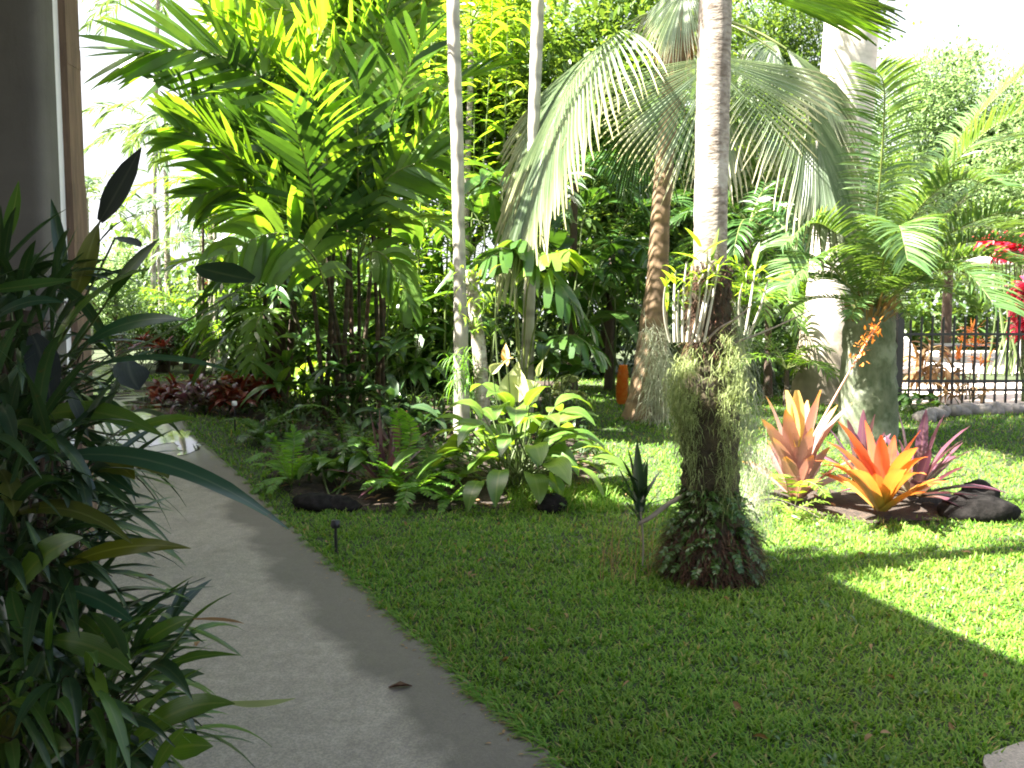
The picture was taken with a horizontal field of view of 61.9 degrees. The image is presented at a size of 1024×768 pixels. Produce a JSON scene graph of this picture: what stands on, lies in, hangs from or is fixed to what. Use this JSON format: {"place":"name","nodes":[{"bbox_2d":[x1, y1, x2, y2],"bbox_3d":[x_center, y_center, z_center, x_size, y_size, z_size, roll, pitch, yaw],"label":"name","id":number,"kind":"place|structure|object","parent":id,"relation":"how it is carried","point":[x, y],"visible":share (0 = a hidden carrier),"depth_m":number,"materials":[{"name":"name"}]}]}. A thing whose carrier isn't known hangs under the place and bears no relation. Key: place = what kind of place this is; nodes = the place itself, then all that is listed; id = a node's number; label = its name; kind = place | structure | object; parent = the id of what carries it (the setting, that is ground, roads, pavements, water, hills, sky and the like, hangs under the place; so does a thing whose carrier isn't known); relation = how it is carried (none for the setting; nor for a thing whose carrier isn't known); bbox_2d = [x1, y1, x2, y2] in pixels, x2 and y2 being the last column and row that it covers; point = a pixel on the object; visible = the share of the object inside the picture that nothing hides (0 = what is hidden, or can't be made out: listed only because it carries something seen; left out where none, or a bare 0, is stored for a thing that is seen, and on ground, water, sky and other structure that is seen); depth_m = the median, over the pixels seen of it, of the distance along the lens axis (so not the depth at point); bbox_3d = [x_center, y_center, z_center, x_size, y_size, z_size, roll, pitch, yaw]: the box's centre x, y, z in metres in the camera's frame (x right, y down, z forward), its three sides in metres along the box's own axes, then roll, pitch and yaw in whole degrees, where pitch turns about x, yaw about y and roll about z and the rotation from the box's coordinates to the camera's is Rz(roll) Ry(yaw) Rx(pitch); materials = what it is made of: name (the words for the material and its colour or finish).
{"place":"outdoors","nodes":[
{"label":"outdoors","id":0,"kind":"place"},
{"bbox_2d":[78,360,565,767],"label":"path","id":1,"kind":"structure","parent":0,"point":[325,652],"depth_m":3.99,"materials":[{"name":"concrete"}]},
{"bbox_2d":[122,387,203,454],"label":"puddle","id":2,"kind":"object","parent":1,"relation":"on","point":[186,443],"visible":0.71,"depth_m":9.77,"materials":[{"name":"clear liquid"}]},
{"bbox_2d":[78,0,1023,317],"label":"sky","id":3,"kind":"structure","parent":0,"point":[1004,19],"materials":[{"name":"white"}]},
{"bbox_2d":[92,318,1023,767],"bbox_3d":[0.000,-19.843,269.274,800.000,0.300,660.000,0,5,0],"label":"ground","id":4,"kind":"structure","parent":0,"point":[176,370],"depth_m":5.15,"materials":[{"name":"plant"}]},
{"bbox_2d":[0,0,99,568],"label":"porch","id":5,"kind":"object","parent":4,"relation":"on","point":[41,144],"visible":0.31,"depth_m":4.84,"materials":[{"name":"grey wood"}]},
{"bbox_2d":[85,167,148,353],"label":"feather palm","id":6,"kind":"object","parent":4,"relation":"on","point":[90,181],"visible":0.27,"depth_m":29.63,"materials":[{"name":"green plant"}]},
{"bbox_2d":[78,0,179,351],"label":"feather palm","id":7,"kind":"object","parent":4,"relation":"on","point":[157,5],"visible":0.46,"depth_m":29.60,"materials":[{"name":"green plant"}]},
{"bbox_2d":[89,236,182,356],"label":"tree","id":8,"kind":"object","parent":4,"relation":"on","point":[119,301],"visible":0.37,"depth_m":26.34,"materials":[{"name":"green plant"}]},
{"bbox_2d":[82,97,223,305],"bbox_3d":[-10.400,-4.726,25.906,4.816,7.945,4.028,0,5,0],"label":"feather palm","id":9,"kind":"object","parent":4,"relation":"on","point":[138,146],"visible":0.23,"depth_m":25.52,"materials":[{"name":"green plant"}]},
{"bbox_2d":[102,193,207,307],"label":"feather palm","id":10,"kind":"object","parent":4,"relation":"on","point":[145,202],"visible":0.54,"depth_m":24.75,"materials":[{"name":"green plant"}]},
{"bbox_2d":[90,74,223,366],"bbox_3d":[-7.961,-4.202,21.382,4.438,7.615,3.706,-3,5,-31],"label":"feather palm","id":11,"kind":"object","parent":4,"relation":"on","point":[150,121],"visible":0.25,"depth_m":21.45,"materials":[{"name":"green plant"}]},
{"bbox_2d":[108,266,206,364],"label":"tree","id":12,"kind":"object","parent":4,"relation":"on","point":[154,308],"visible":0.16,"depth_m":22.86,"materials":[{"name":"green plant"}]},
{"bbox_2d":[112,305,221,372],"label":"tree","id":13,"kind":"object","parent":4,"relation":"on","point":[162,366],"visible":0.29,"depth_m":19.85,"materials":[{"name":"green plant"}]},
{"bbox_2d":[122,174,213,376],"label":"feather palm","id":14,"kind":"object","parent":4,"relation":"on","point":[189,200],"visible":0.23,"depth_m":17.29,"materials":[{"name":"green plant"}]},
{"bbox_2d":[124,287,212,369],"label":"feather palm","id":15,"kind":"object","parent":4,"relation":"on","point":[190,303],"visible":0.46,"depth_m":20.64,"materials":[{"name":"green plant"}]},
{"bbox_2d":[141,221,220,322],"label":"feather palm","id":16,"kind":"object","parent":4,"relation":"on","point":[176,241],"visible":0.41,"depth_m":19.69,"materials":[{"name":"green plant"}]},
{"bbox_2d":[151,297,220,374],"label":"tree","id":17,"kind":"object","parent":4,"relation":"on","point":[187,328],"visible":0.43,"depth_m":18.89,"materials":[{"name":"green plant"}]},
{"bbox_2d":[158,173,235,374],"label":"feather palm","id":18,"kind":"object","parent":4,"relation":"on","point":[171,182],"visible":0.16,"depth_m":18.77,"materials":[{"name":"green plant"}]},
{"bbox_2d":[291,492,332,511],"bbox_3d":[-1.651,0.985,7.088,0.405,0.182,0.330,0,5,0],"label":"rock","id":19,"kind":"object","parent":4,"relation":"on","point":[317,501],"visible":0.72,"depth_m":6.97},
{"bbox_2d":[181,1,497,333],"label":"shade tree","id":20,"kind":"object","parent":4,"relation":"on","point":[439,59],"visible":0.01,"depth_m":18.25,"materials":[{"name":"green plant"}]},
{"bbox_2d":[94,381,596,511],"bbox_3d":[-4.525,0.553,11.168,12.950,0.324,12.180,0,5,0],"label":"soil bed","id":21,"kind":"object","parent":4,"relation":"on","point":[314,484],"visible":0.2,"depth_m":8.26,"materials":[{"name":"soil"}]},
{"bbox_2d":[145,372,183,405],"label":"red leaf plant","id":22,"kind":"object","parent":21,"relation":"on","point":[154,391],"visible":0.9,"depth_m":12.13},
{"bbox_2d":[166,379,219,413],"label":"red leaf plant","id":23,"kind":"object","parent":21,"relation":"on","point":[185,395],"visible":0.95,"depth_m":11.38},
{"bbox_2d":[207,375,258,416],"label":"red leaf plant","id":24,"kind":"object","parent":21,"relation":"on","point":[228,395],"visible":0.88,"depth_m":11.10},
{"bbox_2d":[174,286,313,378],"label":"feather palm","id":25,"kind":"object","parent":21,"relation":"on","point":[191,297],"visible":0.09,"depth_m":15.27,"materials":[{"name":"green plant"}]},
{"bbox_2d":[222,415,303,446],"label":"fern","id":26,"kind":"object","parent":21,"relation":"on","point":[253,427],"visible":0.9,"depth_m":9.49,"materials":[{"name":"green plant"}]},
{"bbox_2d":[162,217,368,406],"bbox_3d":[-3.244,-1.217,12.208,2.834,3.150,3.164,0,5,0],"label":"clumping palm","id":27,"kind":"object","parent":21,"relation":"on","point":[264,329],"visible":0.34,"depth_m":11.46,"materials":[{"name":"green plant"}]},
{"bbox_2d":[245,422,327,494],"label":"fern","id":28,"kind":"object","parent":21,"relation":"on","point":[290,473],"visible":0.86,"depth_m":7.40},
{"bbox_2d":[240,326,342,411],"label":"shade plant","id":29,"kind":"object","parent":21,"relation":"on","point":[278,374],"visible":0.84,"depth_m":10.97,"materials":[{"name":"green plant"}]},
{"bbox_2d":[79,0,523,418],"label":"clumping palm","id":30,"kind":"object","parent":21,"relation":"on","point":[321,95],"visible":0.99,"depth_m":9.78,"materials":[{"name":"green plant"}]},
{"bbox_2d":[297,443,386,493],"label":"bed shrub","id":31,"kind":"object","parent":21,"relation":"on","point":[352,464],"visible":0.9,"depth_m":7.62,"materials":[{"name":"green plant"}]},
{"bbox_2d":[282,404,407,464],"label":"fern","id":32,"kind":"object","parent":21,"relation":"on","point":[345,449],"visible":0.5,"depth_m":8.67,"materials":[{"name":"green plant"}]},
{"bbox_2d":[305,336,396,425],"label":"shade plant","id":33,"kind":"object","parent":21,"relation":"on","point":[355,391],"visible":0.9,"depth_m":10.27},
{"bbox_2d":[299,272,433,403],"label":"shade plant","id":34,"kind":"object","parent":21,"relation":"on","point":[340,287],"visible":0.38,"depth_m":12.31,"materials":[{"name":"green plant"}]},
{"bbox_2d":[331,402,434,497],"bbox_3d":[-1.103,0.540,7.521,1.028,0.751,0.912,0,5,0],"label":"bromeliad","id":35,"kind":"object","parent":21,"relation":"on","point":[390,461],"visible":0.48,"depth_m":7.55,"materials":[{"name":"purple plant"}]},
{"bbox_2d":[177,381,599,483],"bbox_3d":[-1.856,0.474,10.468,5.734,0.793,5.482,0,5,0],"label":"ground cover","id":36,"kind":"object","parent":21,"relation":"on","point":[269,406],"visible":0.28,"depth_m":10.29,"materials":[{"name":"green plant"}]},
{"bbox_2d":[331,405,447,492],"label":"fern","id":37,"kind":"object","parent":21,"relation":"on","point":[355,441],"visible":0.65,"depth_m":7.40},
{"bbox_2d":[331,211,453,395],"bbox_3d":[-1.854,-1.297,14.029,2.276,2.987,2.146,-1,5,-18],"label":"paddle leaf plant","id":38,"kind":"object","parent":21,"relation":"on","point":[415,239],"visible":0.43,"depth_m":13.79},
{"bbox_2d":[353,373,452,439],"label":"bed shrub","id":39,"kind":"object","parent":21,"relation":"on","point":[394,393],"visible":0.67,"depth_m":9.35,"materials":[{"name":"green plant"}]},
{"bbox_2d":[372,317,453,422],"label":"shade plant","id":40,"kind":"object","parent":21,"relation":"on","point":[416,369],"visible":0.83,"depth_m":10.27,"materials":[{"name":"green plant"}]},
{"bbox_2d":[365,460,462,516],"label":"fern","id":41,"kind":"object","parent":21,"relation":"on","point":[410,488],"visible":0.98,"depth_m":7.10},
{"bbox_2d":[396,432,482,479],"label":"fern","id":42,"kind":"object","parent":21,"relation":"on","point":[437,469],"visible":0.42,"depth_m":8.03,"materials":[{"name":"green plant"}]},
{"bbox_2d":[367,0,530,394],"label":"ginger clump","id":43,"kind":"object","parent":21,"relation":"on","point":[426,276],"visible":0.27,"depth_m":14.23,"materials":[{"name":"plant"}]},
{"bbox_2d":[447,0,469,444],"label":"slim palm","id":44,"kind":"object","parent":21,"relation":"on","point":[457,143],"visible":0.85,"depth_m":9.22,"materials":[{"name":"grey plant"}]},
{"bbox_2d":[437,260,501,452],"bbox_3d":[-0.457,-0.270,8.906,0.812,2.040,0.554,0,5,0],"label":"tree stump","id":45,"kind":"object","parent":21,"relation":"on","point":[479,361],"visible":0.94,"depth_m":8.92,"materials":[{"name":"grey plant"}]},
{"bbox_2d":[422,160,569,397],"bbox_3d":[-0.513,-1.567,12.964,1.980,3.689,2.134,-4,6,-38],"label":"paddle leaf plant","id":46,"kind":"object","parent":21,"relation":"on","point":[483,199],"visible":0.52,"depth_m":12.81,"materials":[{"name":"plant"}]},
{"bbox_2d":[391,343,631,512],"bbox_3d":[0.060,0.311,7.633,2.151,1.350,2.085,0,5,0],"label":"peace lily","id":47,"kind":"object","parent":21,"relation":"on","point":[512,389],"visible":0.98,"depth_m":7.48,"materials":[{"name":"green plant"}]},
{"bbox_2d":[446,239,611,399],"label":"broad leaf palm","id":48,"kind":"object","parent":21,"relation":"on","point":[564,302],"visible":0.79,"depth_m":9.34,"materials":[{"name":"plant"}]},
{"bbox_2d":[519,0,543,412],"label":"slim palm","id":49,"kind":"object","parent":21,"relation":"on","point":[537,28],"visible":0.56,"depth_m":10.12,"materials":[{"name":"grey plant"}]},
{"bbox_2d":[537,493,567,513],"bbox_3d":[0.330,0.998,6.995,0.258,0.209,0.217,0,5,0],"label":"rock","id":50,"kind":"object","parent":21,"relation":"on","point":[550,502],"visible":0.74,"depth_m":6.92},
{"bbox_2d":[514,330,599,422],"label":"bed shrub","id":51,"kind":"object","parent":21,"relation":"on","point":[556,355],"visible":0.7,"depth_m":10.48,"materials":[{"name":"green plant"}]},
{"bbox_2d":[502,475,627,514],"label":"border grass","id":52,"kind":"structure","parent":21,"relation":"on","point":[572,500],"depth_m":7.22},
{"bbox_2d":[504,182,677,398],"bbox_3d":[1.058,-1.474,13.480,2.508,3.423,2.082,-2,5,-27],"label":"paddle leaf plant","id":53,"kind":"object","parent":21,"relation":"on","point":[578,282],"visible":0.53,"depth_m":13.38,"materials":[{"name":"plant"}]},
{"bbox_2d":[185,426,597,767],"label":"edge grass","id":54,"kind":"structure","parent":4,"relation":"on","point":[520,729],"depth_m":3.66,"materials":[{"name":"plant"}]},
{"bbox_2d":[375,0,561,260],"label":"feather palm","id":55,"kind":"object","parent":4,"relation":"on","point":[479,6],"visible":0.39,"depth_m":17.69,"materials":[{"name":"green plant"}]},
{"bbox_2d":[196,212,811,395],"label":"undergrowth","id":56,"kind":"object","parent":4,"relation":"on","point":[784,336],"visible":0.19,"depth_m":15.44,"materials":[{"name":"green plant"}]},
{"bbox_2d":[381,0,641,253],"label":"shade tree","id":57,"kind":"object","parent":4,"relation":"on","point":[482,106],"visible":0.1,"depth_m":19.88,"materials":[{"name":"green plant"}]},
{"bbox_2d":[89,216,1021,349],"bbox_3d":[1.981,-3.970,35.292,64.782,6.076,6.062,0,5,0],"label":"hedge","id":58,"kind":"object","parent":4,"relation":"on","point":[970,313],"visible":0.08,"depth_m":33.87,"materials":[{"name":"green plant"}]},
{"bbox_2d":[467,149,670,390],"bbox_3d":[1.007,-1.931,14.372,3.166,4.184,3.693,1,5,18],"label":"feather palm","id":59,"kind":"object","parent":4,"relation":"on","point":[572,209],"visible":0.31,"depth_m":13.77,"materials":[{"name":"green plant"}]},
{"bbox_2d":[507,193,693,390],"bbox_3d":[1.977,-1.515,15.003,3.554,3.256,3.757,3,6,37],"label":"feather palm","id":60,"kind":"object","parent":4,"relation":"on","point":[615,258],"visible":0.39,"depth_m":14.50,"materials":[{"name":"green plant"}]},
{"bbox_2d":[537,230,684,392],"bbox_3d":[1.775,-1.174,14.386,2.266,2.693,2.168,1,5,16],"label":"paddle leaf plant","id":61,"kind":"object","parent":4,"relation":"on","point":[621,308],"visible":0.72,"depth_m":14.31,"materials":[{"name":"plant"}]},
{"bbox_2d":[615,365,628,408],"bbox_3d":[1.555,0.042,12.041,0.193,0.619,0.190,0,5,0],"label":"orange garden ornament","id":62,"kind":"object","parent":4,"relation":"on","point":[622,385],"visible":0.98,"depth_m":11.98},
{"bbox_2d":[463,0,810,374],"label":"shade tree","id":63,"kind":"object","parent":4,"relation":"on","point":[611,15],"visible":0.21,"depth_m":17.71,"materials":[{"name":"green plant"}]},
{"bbox_2d":[596,508,685,584],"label":"dry grass tuft","id":64,"kind":"object","parent":4,"relation":"on","point":[611,548],"visible":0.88,"depth_m":5.39,"materials":[{"name":"green plant"}]},
{"bbox_2d":[616,440,683,565],"bbox_3d":[0.883,0.706,5.117,0.606,0.754,0.172,-1,5,-16],"label":"cordyline","id":65,"kind":"object","parent":4,"relation":"on","point":[638,476],"visible":0.95,"depth_m":5.07,"materials":[{"name":"green plant"}]},
{"bbox_2d":[303,407,1023,765],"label":"lawn litter","id":66,"kind":"object","parent":4,"relation":"on","point":[867,735],"visible":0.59,"depth_m":4.08,"materials":[{"name":"brown plant"}]},
{"bbox_2d":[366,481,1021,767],"bbox_3d":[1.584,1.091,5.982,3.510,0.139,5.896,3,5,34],"label":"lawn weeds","id":67,"kind":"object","parent":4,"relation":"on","point":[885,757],"visible":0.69,"depth_m":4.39,"materials":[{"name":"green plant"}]},
{"bbox_2d":[493,0,905,421],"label":"fan palm","id":68,"kind":"object","parent":4,"relation":"on","point":[535,182],"visible":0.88,"depth_m":9.53,"materials":[{"name":"green plant"}]},
{"bbox_2d":[612,306,686,428],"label":"hanging moss","id":69,"kind":"object","parent":68,"relation":"hanging from","point":[656,384],"visible":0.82,"depth_m":10.47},
{"bbox_2d":[641,0,782,591],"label":"mossy palm","id":70,"kind":"object","parent":4,"relation":"on","point":[730,553],"visible":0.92,"depth_m":5.06,"materials":[{"name":"grey plant"}]},
{"bbox_2d":[661,227,737,342],"bbox_3d":[1.081,-0.580,5.031,0.482,0.675,0.337,0,5,0],"label":"orchid","id":71,"kind":"object","parent":70,"relation":"attached to","point":[672,277],"visible":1,"depth_m":5.01,"materials":[{"name":"plant"}]},
{"bbox_2d":[652,329,760,527],"bbox_3d":[1.161,0.234,5.114,0.651,1.226,1.019,0,5,0],"label":"hanging moss","id":72,"kind":"object","parent":70,"relation":"hanging from","point":[676,409],"visible":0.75,"depth_m":5.02,"materials":[{"name":"plant"}]},
{"bbox_2d":[680,288,783,491],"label":"hanging moss","id":73,"kind":"object","parent":70,"relation":"hanging from","point":[744,423],"visible":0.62,"depth_m":5.28,"materials":[{"name":"green moss"}]},
{"bbox_2d":[733,242,788,334],"bbox_3d":[1.577,-0.604,5.401,0.337,0.598,0.399,3,5,31],"label":"orchid","id":74,"kind":"object","parent":70,"relation":"attached to","point":[755,255],"visible":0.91,"depth_m":5.42,"materials":[{"name":"plant"}]},
{"bbox_2d":[739,437,798,549],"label":"hanging moss","id":75,"kind":"object","parent":70,"relation":"hanging from","point":[758,492],"visible":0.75,"depth_m":5.64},
{"bbox_2d":[647,177,811,390],"bbox_3d":[4.098,-1.793,15.075,3.054,3.802,3.073,2,5,29],"label":"feather palm","id":76,"kind":"object","parent":4,"relation":"on","point":[769,212],"visible":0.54,"depth_m":14.71,"materials":[{"name":"green plant"}]},
{"bbox_2d":[668,250,863,398],"bbox_3d":[4.043,-0.961,13.547,2.910,2.382,2.654,3,6,37],"label":"feather palm","id":77,"kind":"object","parent":4,"relation":"on","point":[765,311],"visible":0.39,"depth_m":13.37,"materials":[{"name":"green plant"}]},
{"bbox_2d":[733,332,839,406],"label":"feather palm","id":78,"kind":"object","parent":4,"relation":"on","point":[793,362],"visible":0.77,"depth_m":12.30,"materials":[{"name":"green plant"}]},
{"bbox_2d":[790,11,878,404],"bbox_3d":[4.980,-5.292,12.595,6.710,11.298,6.667,0,5,0],"label":"royal palm","id":79,"kind":"object","parent":4,"relation":"on","point":[840,48],"visible":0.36,"depth_m":12.57,"materials":[{"name":"white plant"}]},
{"bbox_2d":[763,487,952,522],"bbox_3d":[4.595,0.719,9.075,6.790,0.324,7.980,0,5,0],"label":"bromeliad bed","id":80,"kind":"object","parent":4,"relation":"on","point":[852,504],"visible":0.47,"depth_m":7.08,"materials":[{"name":"soil"}]},
{"bbox_2d":[756,473,832,524],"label":"fern","id":81,"kind":"object","parent":80,"relation":"on","point":[794,514],"visible":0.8,"depth_m":6.69,"materials":[{"name":"green plant"}]},
{"bbox_2d":[750,316,882,497],"bbox_3d":[2.491,0.195,7.103,1.062,1.531,0.851,0,5,0],"label":"bromeliad","id":82,"kind":"object","parent":80,"relation":"on","point":[798,442],"visible":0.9,"depth_m":7.02,"materials":[{"name":"orange plant"}]},
{"bbox_2d":[818,410,889,468],"bbox_3d":[3.262,0.536,7.968,0.788,0.642,1.051,-4,6,-41],"label":"bromeliad","id":83,"kind":"object","parent":80,"relation":"on","point":[860,435],"visible":0.2,"depth_m":7.80,"materials":[{"name":"pink plant"}]},
{"bbox_2d":[815,421,948,511],"bbox_3d":[2.859,0.646,6.536,0.982,0.747,1.261,2,5,21],"label":"bromeliad","id":84,"kind":"object","parent":80,"relation":"on","point":[880,475],"visible":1,"depth_m":6.55,"materials":[{"name":"orange plant"}]},
{"bbox_2d":[837,410,1005,506],"bbox_3d":[3.370,0.694,7.168,1.168,0.939,1.134,-2,5,-27],"label":"bromeliad","id":85,"kind":"object","parent":80,"relation":"on","point":[934,469],"visible":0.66,"depth_m":7.12,"materials":[{"name":"purple plant"}]},
{"bbox_2d":[936,492,1021,522],"bbox_3d":[3.716,1.026,6.826,0.609,0.304,0.446,0,5,0],"label":"rock","id":86,"kind":"object","parent":80,"relation":"on","point":[981,507],"visible":0.71,"depth_m":6.66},
{"bbox_2d":[758,54,1023,445],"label":"cycad","id":87,"kind":"object","parent":4,"relation":"on","point":[871,389],"visible":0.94,"depth_m":9.02,"materials":[{"name":"green plant"}]},
{"bbox_2d":[898,387,944,411],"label":"bed shrub","id":88,"kind":"object","parent":4,"relation":"on","point":[904,399],"visible":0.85,"depth_m":11.56,"materials":[{"name":"green plant"}]},
{"bbox_2d":[895,313,1023,406],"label":"pool fence","id":89,"kind":"object","parent":4,"relation":"on","point":[900,327],"visible":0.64,"depth_m":12.19,"materials":[{"name":"black metal"}]},
{"bbox_2d":[911,401,1023,422],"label":"stone edging","id":90,"kind":"object","parent":4,"relation":"on","point":[934,414],"visible":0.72,"depth_m":11.24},
{"bbox_2d":[973,230,1023,375],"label":"crimson shrub","id":91,"kind":"object","parent":4,"relation":"on","point":[1012,360],"visible":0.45,"depth_m":18.83,"materials":[{"name":"red plant"}]},
{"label":"border bed","id":92,"kind":"structure","parent":4,"relation":"on","visible":0},
{"bbox_2d":[0,310,63,710],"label":"plant","id":93,"kind":"object","parent":92,"relation":"on","point":[34,330],"visible":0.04,"depth_m":3.02,"materials":[{"name":"green plant"}]},
{"bbox_2d":[0,147,255,741],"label":"strap plant","id":94,"kind":"object","parent":92,"relation":"on","point":[21,284],"visible":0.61,"depth_m":2.76,"materials":[{"name":"green plant"}]},
{"bbox_2d":[0,314,289,764],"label":"strap plant","id":95,"kind":"object","parent":92,"relation":"on","point":[31,555],"visible":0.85,"depth_m":2.41,"materials":[{"name":"green plant"}]},
{"bbox_2d":[0,557,294,767],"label":"strap plant","id":96,"kind":"object","parent":92,"relation":"on","point":[113,737],"visible":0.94,"depth_m":2.19,"materials":[{"name":"green plant"}]},
{"bbox_2d":[757,351,1023,403],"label":"pool deck","id":97,"kind":"structure","parent":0,"point":[1000,394],"depth_m":15.65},
{"bbox_2d":[676,0,986,348],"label":"shade tree","id":98,"kind":"object","parent":97,"relation":"on","point":[793,42],"visible":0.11,"depth_m":22.26,"materials":[{"name":"green plant"}]},
{"bbox_2d":[902,337,980,401],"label":"dead plant","id":99,"kind":"object","parent":97,"relation":"on","point":[936,371],"visible":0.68,"depth_m":12.62,"materials":[{"name":"brown plant"}]},
{"bbox_2d":[867,21,1023,356],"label":"shade tree","id":100,"kind":"object","parent":97,"relation":"on","point":[950,94],"visible":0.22,"depth_m":25.34,"materials":[{"name":"green plant"}]},
{"bbox_2d":[910,51,1023,359],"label":"shade tree","id":101,"kind":"object","parent":97,"relation":"on","point":[1009,150],"visible":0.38,"depth_m":23.83,"materials":[{"name":"green plant"}]},
{"bbox_2d":[945,319,999,399],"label":"coral plant","id":102,"kind":"object","parent":97,"relation":"on","point":[957,356],"visible":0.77,"depth_m":13.27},
{"bbox_2d":[1005,276,1023,401],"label":"crimson shrub","id":103,"kind":"object","parent":97,"relation":"on","point":[1015,330],"visible":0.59,"depth_m":12.66,"materials":[{"name":"red plant"}]},
{"bbox_2d":[983,741,1023,767],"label":"paving","id":104,"kind":"structure","parent":0,"point":[1011,756],"depth_m":3.06,"materials":[{"name":"concrete"}]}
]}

